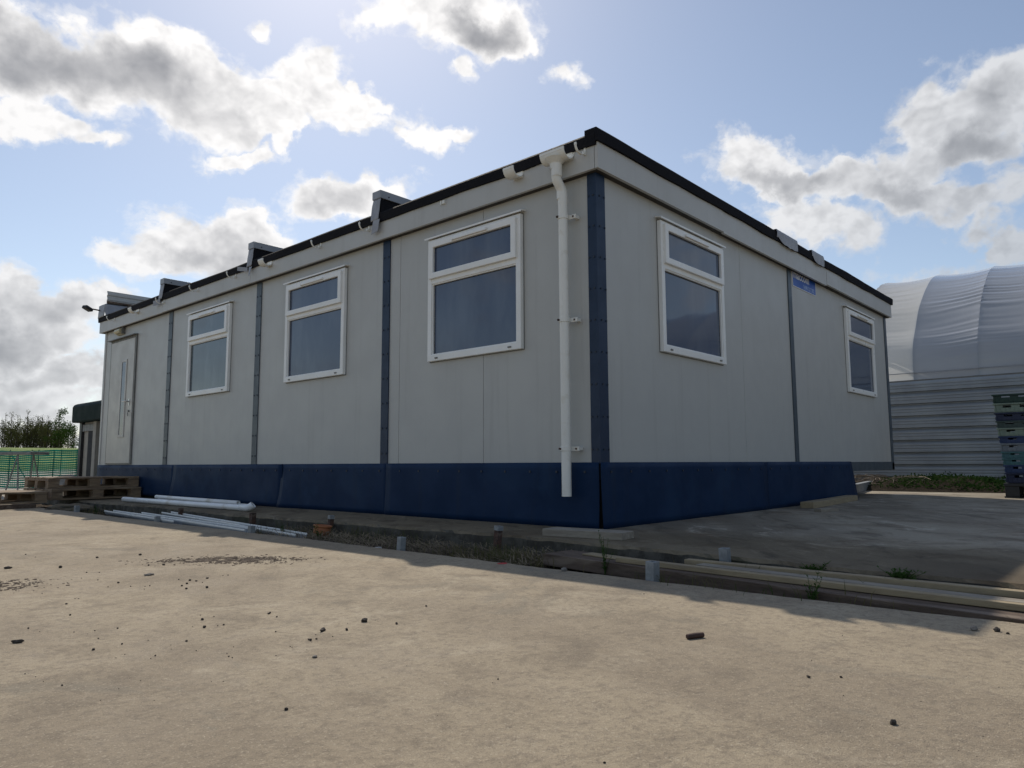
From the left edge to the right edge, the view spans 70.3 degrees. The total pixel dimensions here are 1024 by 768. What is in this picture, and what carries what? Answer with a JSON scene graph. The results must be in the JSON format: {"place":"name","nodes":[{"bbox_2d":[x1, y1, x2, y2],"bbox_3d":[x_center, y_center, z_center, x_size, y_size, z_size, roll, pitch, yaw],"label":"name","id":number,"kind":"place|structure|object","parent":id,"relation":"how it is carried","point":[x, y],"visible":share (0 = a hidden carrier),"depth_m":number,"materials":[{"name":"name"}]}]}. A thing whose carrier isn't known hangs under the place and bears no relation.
{"place":"outdoors","nodes":[
{"label":"outdoors","id":0,"kind":"place"},
{"bbox_2d":[0,447,77,499],"bbox_3d":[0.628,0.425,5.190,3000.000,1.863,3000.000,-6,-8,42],"label":"field","id":1,"kind":"structure","parent":0,"point":[19,449],"depth_m":33.78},
{"bbox_2d":[0,425,6,446],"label":"sapling","id":2,"kind":"object","parent":1,"relation":"on","point":[2,437],"visible":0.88,"depth_m":45.27,"materials":[{"name":"green plant"}]},
{"bbox_2d":[0,412,12,447],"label":"sapling","id":3,"kind":"object","parent":1,"relation":"on","point":[3,431],"visible":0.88,"depth_m":45.03,"materials":[{"name":"green plant"}]},
{"bbox_2d":[5,421,15,446],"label":"sapling","id":4,"kind":"object","parent":1,"relation":"on","point":[9,434],"visible":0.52,"depth_m":45.10,"materials":[{"name":"green plant"}]},
{"bbox_2d":[3,412,19,447],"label":"sapling","id":5,"kind":"object","parent":1,"relation":"on","point":[11,445],"visible":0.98,"depth_m":44.70,"materials":[{"name":"green plant"}]},
{"bbox_2d":[10,414,24,447],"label":"sapling","id":6,"kind":"object","parent":1,"relation":"on","point":[15,431],"visible":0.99,"depth_m":44.64,"materials":[{"name":"green plant"}]},
{"bbox_2d":[15,417,25,447],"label":"sapling","id":7,"kind":"object","parent":1,"relation":"on","point":[19,433],"visible":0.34,"depth_m":45.81,"materials":[{"name":"green plant"}]},
{"bbox_2d":[15,421,29,447],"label":"sapling","id":8,"kind":"object","parent":1,"relation":"on","point":[22,437],"visible":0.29,"depth_m":46.31,"materials":[{"name":"green plant"}]},
{"bbox_2d":[0,452,48,489],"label":"trestle","id":9,"kind":"object","parent":1,"relation":"on","point":[24,453],"visible":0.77,"depth_m":14.91,"materials":[{"name":"grey metal"}]},
{"bbox_2d":[20,409,32,447],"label":"sapling","id":10,"kind":"object","parent":1,"relation":"on","point":[25,427],"visible":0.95,"depth_m":45.31,"materials":[{"name":"green plant"}]},
{"bbox_2d":[23,418,37,447],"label":"sapling","id":11,"kind":"object","parent":1,"relation":"on","point":[30,441],"visible":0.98,"depth_m":45.07,"materials":[{"name":"green plant"}]},
{"bbox_2d":[28,418,39,447],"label":"sapling","id":12,"kind":"object","parent":1,"relation":"on","point":[34,435],"visible":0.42,"depth_m":45.77,"materials":[{"name":"green plant"}]},
{"bbox_2d":[29,416,40,447],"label":"sapling","id":13,"kind":"object","parent":1,"relation":"on","point":[36,434],"visible":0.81,"depth_m":45.36,"materials":[{"name":"green plant"}]},
{"bbox_2d":[0,449,77,487],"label":"barrier fence","id":14,"kind":"object","parent":1,"relation":"on","point":[62,468],"visible":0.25,"depth_m":19.00,"materials":[{"name":"green plastic"}]},
{"bbox_2d":[33,414,46,447],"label":"sapling","id":15,"kind":"object","parent":1,"relation":"on","point":[40,430],"visible":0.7,"depth_m":45.22,"materials":[{"name":"green plant"}]},
{"bbox_2d":[37,418,46,447],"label":"sapling","id":16,"kind":"object","parent":1,"relation":"on","point":[42,435],"visible":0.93,"depth_m":44.66,"materials":[{"name":"green plant"}]},
{"bbox_2d":[41,416,53,447],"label":"sapling","id":17,"kind":"object","parent":1,"relation":"on","point":[47,430],"visible":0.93,"depth_m":44.74,"materials":[{"name":"green plant"}]},
{"bbox_2d":[48,419,59,447],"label":"sapling","id":18,"kind":"object","parent":1,"relation":"on","point":[54,437],"visible":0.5,"depth_m":45.82,"materials":[{"name":"green plant"}]},
{"bbox_2d":[43,407,72,447],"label":"young tree","id":19,"kind":"object","parent":1,"relation":"on","point":[62,412],"visible":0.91,"depth_m":44.84,"materials":[{"name":"green plant"}]},
{"bbox_2d":[56,426,65,447],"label":"sapling","id":20,"kind":"object","parent":1,"relation":"on","point":[59,440],"visible":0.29,"depth_m":45.90,"materials":[{"name":"green plant"}]},
{"bbox_2d":[60,420,78,447],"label":"young tree","id":21,"kind":"object","parent":1,"relation":"on","point":[71,430],"visible":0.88,"depth_m":44.77,"materials":[{"name":"green plant"}]},
{"bbox_2d":[68,428,78,447],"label":"sapling","id":22,"kind":"object","parent":1,"relation":"on","point":[74,436],"visible":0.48,"depth_m":47.31,"materials":[{"name":"green plant"}]},
{"bbox_2d":[72,400,101,475],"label":"green roofed building","id":23,"kind":"structure","parent":1,"relation":"on","point":[87,416],"depth_m":17.64,"materials":[{"name":"black metal"}]},
{"bbox_2d":[86,431,92,475],"bbox_3d":[-10.247,1.804,17.636,0.320,1.670,0.030,-6,-8,42],"label":"door","id":24,"kind":"structure","parent":23,"relation":"in","point":[90,433],"depth_m":17.64,"materials":[{"name":"white metal"}]},
{"bbox_2d":[853,264,1023,481],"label":"polytunnel","id":25,"kind":"structure","parent":1,"relation":"on","point":[955,346],"depth_m":14.45,"materials":[{"name":"white plastic"}]},
{"bbox_2d":[58,474,74,484],"bbox_3d":[-10.008,2.263,16.511,0.450,0.418,0.826,-6,-8,42],"label":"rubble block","id":26,"kind":"object","parent":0,"point":[62,481],"depth_m":16.30,"materials":[{"name":"grey concrete"}]},
{"bbox_2d":[0,504,1023,767],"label":"yard","id":27,"kind":"structure","parent":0,"point":[592,670],"depth_m":1.88,"materials":[{"name":"concrete"}]},
{"bbox_2d":[11,639,23,643],"bbox_3d":[-1.464,0.764,2.153,0.035,0.014,0.016,2,-7,-18],"label":"clod","id":28,"kind":"object","parent":27,"relation":"on","point":[17,641],"visible":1,"depth_m":2.15,"materials":[{"name":"soil"}]},
{"bbox_2d":[0,504,35,509],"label":"timber bearer","id":29,"kind":"object","parent":27,"relation":"on","point":[16,506],"visible":1,"depth_m":8.89,"materials":[{"name":"brown wood"}]},
{"bbox_2d":[0,490,47,504],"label":"wooden pallet","id":30,"kind":"object","parent":29,"relation":"on","point":[20,496],"visible":1,"depth_m":9.20,"materials":[{"name":"brown wood"}]},
{"bbox_2d":[0,554,325,590],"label":"soil scatter","id":31,"kind":"object","parent":27,"relation":"on","point":[240,561],"visible":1,"depth_m":3.97,"materials":[{"name":"brown soil"}]},
{"bbox_2d":[686,632,704,638],"bbox_3d":[0.547,0.753,2.174,0.061,0.016,0.016,2,-7,-23],"label":"clod","id":32,"kind":"object","parent":27,"relation":"on","point":[695,635],"visible":1,"depth_m":2.17,"materials":[{"name":"brown soil"}]},
{"bbox_2d":[890,719,896,724],"bbox_3d":[0.763,0.677,1.453,0.012,0.014,0.016,-6,-8,42],"label":"stone","id":33,"kind":"object","parent":27,"relation":"on","point":[893,721],"visible":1,"depth_m":1.45,"materials":[{"name":"grey stone"}]},
{"bbox_2d":[970,625,977,630],"bbox_3d":[1.436,0.761,2.258,0.022,0.021,0.031,-6,-8,42],"label":"stone","id":34,"kind":"object","parent":27,"relation":"on","point":[974,628],"visible":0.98,"depth_m":2.25,"materials":[{"name":"grey stone"}]},
{"bbox_2d":[0,0,1023,447],"label":"sky","id":35,"kind":"structure","parent":0,"point":[143,143],"materials":[{"name":"blue"}]},
{"bbox_2d":[27,503,1012,621],"bbox_3d":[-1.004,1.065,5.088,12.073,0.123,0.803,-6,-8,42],"label":"trench grass","id":36,"kind":"structure","parent":0,"point":[492,552],"depth_m":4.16,"materials":[{"name":"green plant"}]},
{"bbox_2d":[45,504,73,510],"bbox_3d":[-5.485,1.535,8.851,0.291,0.159,0.373,-6,-8,42],"label":"concrete lump","id":37,"kind":"object","parent":36,"relation":"on","point":[61,507],"visible":0.46,"depth_m":8.77,"materials":[{"name":"grey concrete"}]},
{"bbox_2d":[74,506,79,511],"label":"stub post","id":38,"kind":"object","parent":36,"relation":"on","point":[76,508],"visible":0.52,"depth_m":8.19,"materials":[{"name":"grey metal"}]},
{"bbox_2d":[79,504,94,513],"bbox_3d":[-5.128,1.513,8.695,0.219,0.138,0.241,-1,-6,6],"label":"concrete lump","id":39,"kind":"object","parent":36,"relation":"on","point":[84,507],"visible":0.4,"depth_m":8.65,"materials":[{"name":"grey concrete"}]},
{"bbox_2d":[104,510,182,524],"bbox_3d":[-3.816,1.369,7.454,0.104,0.058,2.248,6,-9,-43],"label":"gutter length","id":40,"kind":"object","parent":36,"relation":"on","point":[124,514],"visible":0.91,"depth_m":7.53,"materials":[{"name":"plastic"}]},
{"bbox_2d":[154,516,160,521],"bbox_3d":[-3.333,1.296,6.829,0.042,0.105,0.042,6,-9,-45],"label":"stub post","id":41,"kind":"object","parent":36,"relation":"on","point":[157,518],"visible":0.56,"depth_m":6.82,"materials":[{"name":"grey metal"}]},
{"bbox_2d":[178,508,183,514],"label":"stub post","id":42,"kind":"object","parent":36,"relation":"on","point":[180,511],"visible":0.47,"depth_m":7.33,"materials":[{"name":"metal"}]},
{"bbox_2d":[132,512,256,531],"bbox_3d":[-3.010,1.278,6.704,0.104,0.058,2.655,6,-8,-44],"label":"gutter length","id":43,"kind":"object","parent":36,"relation":"on","point":[190,522],"visible":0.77,"depth_m":6.46,"materials":[{"name":"plastic"}]},
{"bbox_2d":[162,511,306,537],"bbox_3d":[-2.582,1.250,6.485,0.104,0.058,2.951,6,-8,-43],"label":"gutter length","id":44,"kind":"object","parent":36,"relation":"on","point":[215,520],"visible":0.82,"depth_m":6.26,"materials":[{"name":"plastic"}]},
{"bbox_2d":[248,526,255,532],"bbox_3d":[-2.024,1.158,5.646,0.042,0.110,0.042,-5,-8,39],"label":"stub post","id":45,"kind":"object","parent":36,"relation":"on","point":[251,529],"visible":0.51,"depth_m":5.63,"materials":[{"name":"grey metal"}]},
{"bbox_2d":[249,513,255,524],"bbox_3d":[-2.267,1.208,6.347,0.042,0.165,0.042,-5,-8,37],"label":"stub post","id":46,"kind":"object","parent":36,"relation":"on","point":[252,518],"visible":0.57,"depth_m":6.34,"materials":[{"name":"metal"}]},
{"bbox_2d":[313,523,322,537],"bbox_3d":[-1.423,1.076,5.275,0.086,0.146,0.072,-2,-7,19],"label":"weed","id":47,"kind":"object","parent":36,"relation":"on","point":[317,532],"visible":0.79,"depth_m":5.27,"materials":[{"name":"green plant"}]},
{"bbox_2d":[313,524,331,537],"bbox_3d":[-1.492,1.154,5.710,0.146,0.088,0.146,-1,-10,42],"label":"clay pipe","id":48,"kind":"object","parent":36,"relation":"on","point":[324,527],"visible":0.83,"depth_m":5.66,"materials":[{"name":"ceramic"}]},
{"bbox_2d":[64,508,583,565],"bbox_3d":[-2.743,1.275,6.652,8.007,0.075,0.791,-6,-8,42],"label":"dead straw","id":49,"kind":"object","parent":36,"relation":"on","point":[394,542],"visible":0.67,"depth_m":4.84,"materials":[{"name":"beige plant"}]},
{"bbox_2d":[396,537,405,550],"bbox_3d":[-0.684,1.011,4.478,0.040,0.135,0.040,8,-7,-44],"label":"stub post","id":50,"kind":"object","parent":36,"relation":"on","point":[401,543],"visible":0.57,"depth_m":4.47,"materials":[{"name":"grey metal"}]},
{"bbox_2d":[493,525,502,552],"bbox_3d":[-0.090,0.989,4.567,0.042,0.193,0.042,8,-7,-42],"label":"stub post","id":51,"kind":"object","parent":36,"relation":"on","point":[498,531],"visible":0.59,"depth_m":4.56,"materials":[{"name":"metal"}]},
{"bbox_2d":[598,530,611,573],"bbox_3d":[0.475,0.852,3.667,0.072,0.224,0.157,1,-6,-8],"label":"weed","id":52,"kind":"object","parent":36,"relation":"on","point":[604,560],"visible":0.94,"depth_m":3.65,"materials":[{"name":"green plant"}]},
{"bbox_2d":[645,560,659,581],"bbox_3d":[0.634,0.871,3.278,0.046,0.140,0.046,6,-8,-42],"label":"stub post","id":53,"kind":"object","parent":36,"relation":"on","point":[652,570],"visible":0.62,"depth_m":3.27,"materials":[{"name":"grey metal"}]},
{"bbox_2d":[718,547,730,561],"bbox_3d":[1.047,0.878,3.564,0.044,0.145,0.044,-8,-8,39],"label":"stub post","id":54,"kind":"object","parent":36,"relation":"on","point":[724,554],"visible":0.45,"depth_m":3.55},
{"bbox_2d":[543,550,1023,623],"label":"plank","id":55,"kind":"object","parent":36,"relation":"on","point":[572,559],"visible":0.62,"depth_m":3.01,"materials":[{"name":"wood"}]},
{"bbox_2d":[582,552,629,559],"bbox_3d":[0.560,0.906,3.780,0.090,0.008,0.463,5,-8,-41],"label":"plank","id":56,"kind":"object","parent":55,"relation":"on","point":[593,554],"visible":0.5,"depth_m":3.85,"materials":[{"name":"wood"}]},
{"bbox_2d":[616,557,1023,611],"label":"plank","id":57,"kind":"object","parent":55,"relation":"on","point":[981,602],"visible":0.98,"depth_m":2.88,"materials":[{"name":"wood"}]},
{"bbox_2d":[684,558,1023,598],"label":"plank","id":58,"kind":"object","parent":55,"relation":"on","point":[991,591],"visible":0.74,"depth_m":2.95,"materials":[{"name":"wood"}]},
{"bbox_2d":[696,563,1023,602],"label":"plank","id":59,"kind":"object","parent":55,"relation":"on","point":[869,583],"visible":0.66,"depth_m":2.94,"materials":[{"name":"grey wood"}]},
{"bbox_2d":[804,571,821,599],"bbox_3d":[1.180,0.814,2.847,0.071,0.156,0.093,-3,-7,23],"label":"weed","id":60,"kind":"object","parent":36,"relation":"on","point":[813,597],"visible":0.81,"depth_m":2.86,"materials":[{"name":"green plant"}]},
{"label":"plank","id":61,"kind":"object","parent":36,"relation":"on","visible":0},
{"bbox_2d":[798,561,829,570],"bbox_3d":[1.350,0.828,3.236,0.136,0.072,0.146,-3,-7,24],"label":"weed","id":62,"kind":"object","parent":61,"relation":"on","point":[811,567],"visible":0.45,"depth_m":3.24,"materials":[{"name":"green plant"}]},
{"bbox_2d":[877,565,925,579],"bbox_3d":[1.600,0.798,2.999,0.163,0.078,0.189,2,-7,-17],"label":"weed","id":63,"kind":"object","parent":61,"relation":"on","point":[902,575],"visible":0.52,"depth_m":2.98,"materials":[{"name":"green plant"}]},
{"bbox_2d":[35,491,1023,589],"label":"concrete slab","id":64,"kind":"structure","parent":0,"point":[977,539],"depth_m":4.86,"materials":[{"name":"grey concrete"}]},
{"bbox_2d":[24,487,140,499],"bbox_3d":[-6.019,1.524,10.195,0.984,0.148,1.155,-5,-8,38],"label":"wooden pallet","id":65,"kind":"object","parent":64,"relation":"on","point":[81,493],"visible":0.8,"depth_m":10.05,"materials":[{"name":"brown wood"}]},
{"bbox_2d":[24,476,138,488],"bbox_3d":[-6.110,1.391,10.332,0.985,0.149,1.155,-6,-8,41],"label":"wooden pallet","id":66,"kind":"object","parent":65,"relation":"on","point":[82,482],"visible":1,"depth_m":10.17,"materials":[{"name":"brown wood"}]},
{"bbox_2d":[121,497,255,510],"bbox_3d":[-3.766,1.337,8.236,3.181,0.096,0.095,-6,-8,41],"label":"drain pipe","id":67,"kind":"object","parent":64,"relation":"on","point":[250,506],"visible":0.99,"depth_m":7.95,"materials":[{"name":"white plastic"}]},
{"bbox_2d":[155,495,239,503],"bbox_3d":[-3.554,1.292,8.125,1.950,0.057,0.044,-6,-8,41],"label":"drain pipe","id":68,"kind":"object","parent":67,"relation":"on","point":[196,499],"visible":0.86,"depth_m":8.04,"materials":[{"name":"white plastic"}]},
{"bbox_2d":[328,515,334,527],"bbox_3d":[-1.463,1.113,5.868,0.040,0.103,0.040,8,-7,-43],"label":"stub post","id":69,"kind":"object","parent":64,"relation":"on","point":[331,518],"visible":0.74,"depth_m":5.86,"materials":[{"name":"grey metal"}]},
{"bbox_2d":[82,127,894,528],"bbox_3d":[-0.636,0.130,11.223,10.087,3.115,7.865,-6,-8,42],"label":"site cabin","id":70,"kind":"object","parent":64,"relation":"on","point":[594,327],"visible":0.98,"depth_m":6.73,"materials":[{"name":"grey steel"},{"name":"blue painted steel"},{"name":"felt"}]},
{"bbox_2d":[105,333,137,464],"bbox_3d":[-6.074,0.249,11.212,1.060,1.975,0.090,-6,-8,42],"label":"door","id":71,"kind":"structure","parent":70,"relation":"in","point":[123,364],"depth_m":11.16,"materials":[{"name":"metal"}]},
{"bbox_2d":[107,291,149,304],"bbox_3d":[-5.805,-1.209,12.927,0.020,0.456,2.600,-6,-8,42],"label":"ribbed sheet","id":72,"kind":"object","parent":70,"relation":"on","point":[123,298],"visible":0.12,"depth_m":12.18,"materials":[{"name":"silver metal"}]},
{"bbox_2d":[185,300,233,397],"bbox_3d":[-3.926,-0.433,9.344,1.190,1.144,0.083,-6,-8,42],"label":"window","id":73,"kind":"structure","parent":70,"relation":"in","point":[209,336],"depth_m":9.32,"materials":[{"name":"plastic"}]},
{"bbox_2d":[283,264,348,383],"bbox_3d":[-2.121,-0.618,7.731,1.164,1.144,0.083,-6,-8,42],"label":"window","id":74,"kind":"structure","parent":70,"relation":"in","point":[315,346],"depth_m":7.71,"materials":[{"name":"plastic"}]},
{"bbox_2d":[424,209,525,362],"bbox_3d":[-0.346,-0.800,6.144,1.158,1.144,0.083,-6,-8,42],"label":"window","id":75,"kind":"structure","parent":70,"relation":"in","point":[476,274],"depth_m":6.12,"materials":[{"name":"plastic"}]},
{"bbox_2d":[655,216,726,365],"bbox_3d":[1.609,-0.785,6.364,0.083,1.144,1.179,-6,-8,42],"label":"window","id":76,"kind":"structure","parent":70,"relation":"in","point":[690,265],"depth_m":6.32,"materials":[{"name":"plastic"}]},
{"bbox_2d":[792,271,815,295],"bbox_3d":[3.410,-1.213,8.481,0.007,0.264,0.721,-6,-8,42],"label":"company sign","id":77,"kind":"object","parent":70,"relation":"attached to","point":[803,283],"visible":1,"depth_m":8.46,"materials":[{"name":"blue plastic"}]},
{"bbox_2d":[842,305,876,397],"bbox_3d":[4.735,-0.421,9.818,0.083,1.144,1.215,-6,-8,42],"label":"window","id":78,"kind":"structure","parent":70,"relation":"in","point":[859,331],"depth_m":9.79,"materials":[{"name":"plastic"}]},
{"bbox_2d":[542,527,633,540],"bbox_3d":[0.475,0.942,4.584,0.564,0.045,0.173,-5,-8,35],"label":"timber block","id":79,"kind":"object","parent":64,"relation":"on","point":[589,533],"depth_m":4.52,"materials":[{"name":"wood"}]},
{"bbox_2d":[800,495,857,507],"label":"timber beam","id":80,"kind":"structure","parent":64,"relation":"on","point":[824,502],"depth_m":7.81,"materials":[{"name":"wood"}]},
{"bbox_2d":[856,481,871,492],"bbox_3d":[5.746,1.671,11.874,0.090,0.128,3.600,-4,-7,31],"label":"steel channel","id":81,"kind":"object","parent":64,"relation":"on","point":[861,486],"visible":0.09,"depth_m":11.37,"materials":[{"name":"grey metal"}]},
{"bbox_2d":[1004,483,1023,497],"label":"plastic pallet","id":82,"kind":"object","parent":64,"relation":"on","point":[1014,490],"visible":0.95,"depth_m":9.21,"materials":[{"name":"black plastic"}]},
{"bbox_2d":[1004,473,1023,482],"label":"plastic crate","id":83,"kind":"object","parent":82,"relation":"on","point":[1013,478],"visible":0.99,"depth_m":9.21,"materials":[{"name":"blue plastic"}]},
{"bbox_2d":[1003,465,1023,472],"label":"plastic crate","id":84,"kind":"object","parent":83,"relation":"on","point":[1011,469],"visible":1,"depth_m":9.21,"materials":[{"name":"blue plastic"}]},
{"bbox_2d":[1002,458,1023,464],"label":"plastic crate","id":85,"kind":"object","parent":84,"relation":"on","point":[1009,461],"visible":1,"depth_m":9.21,"materials":[{"name":"teal plastic"}]},
{"bbox_2d":[1000,451,1023,457],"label":"plastic crate","id":86,"kind":"object","parent":85,"relation":"on","point":[1010,455],"visible":0.99,"depth_m":9.22,"materials":[{"name":"teal plastic"}]},
{"bbox_2d":[999,443,1023,451],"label":"plastic crate","id":87,"kind":"object","parent":86,"relation":"on","point":[1007,447],"visible":1,"depth_m":9.21,"materials":[{"name":"grey plastic"}]},
{"bbox_2d":[998,436,1023,442],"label":"plastic crate","id":88,"kind":"object","parent":87,"relation":"on","point":[1009,439],"visible":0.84,"depth_m":9.21,"materials":[{"name":"blue plastic"}]},
{"bbox_2d":[996,427,1023,435],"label":"plastic crate","id":89,"kind":"object","parent":88,"relation":"on","point":[1007,432],"visible":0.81,"depth_m":9.20,"materials":[{"name":"green plastic"}]},
{"bbox_2d":[995,420,1023,427],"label":"plastic crate","id":90,"kind":"object","parent":89,"relation":"on","point":[1015,424],"visible":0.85,"depth_m":9.21,"materials":[{"name":"green plastic"}]},
{"bbox_2d":[994,412,1023,422],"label":"plastic crate","id":91,"kind":"object","parent":90,"relation":"on","point":[1012,417],"visible":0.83,"depth_m":9.21,"materials":[{"name":"blue plastic"}]},
{"bbox_2d":[992,402,1023,414],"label":"plastic crate","id":92,"kind":"object","parent":91,"relation":"on","point":[1013,407],"visible":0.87,"depth_m":9.23,"materials":[{"name":"green plastic"}]},
{"bbox_2d":[991,393,1023,405],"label":"plastic crate","id":93,"kind":"object","parent":92,"relation":"on","point":[1012,398],"visible":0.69,"depth_m":9.24,"materials":[{"name":"green plastic"}]},
{"bbox_2d":[864,471,1006,492],"bbox_3d":[8.434,1.607,11.529,9.000,0.263,3.700,-6,-8,42],"label":"earth mound","id":94,"kind":"object","parent":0,"point":[922,488],"visible":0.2,"depth_m":11.45,"materials":[{"name":"green plant"}]},
{"bbox_2d":[854,474,930,484],"bbox_3d":[6.347,1.700,12.868,2.311,0.214,2.245,-6,-8,42],"label":"brushwood","id":95,"kind":"object","parent":94,"relation":"on","point":[869,478],"visible":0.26,"depth_m":12.61,"materials":[{"name":"brown plant"}]}
]}

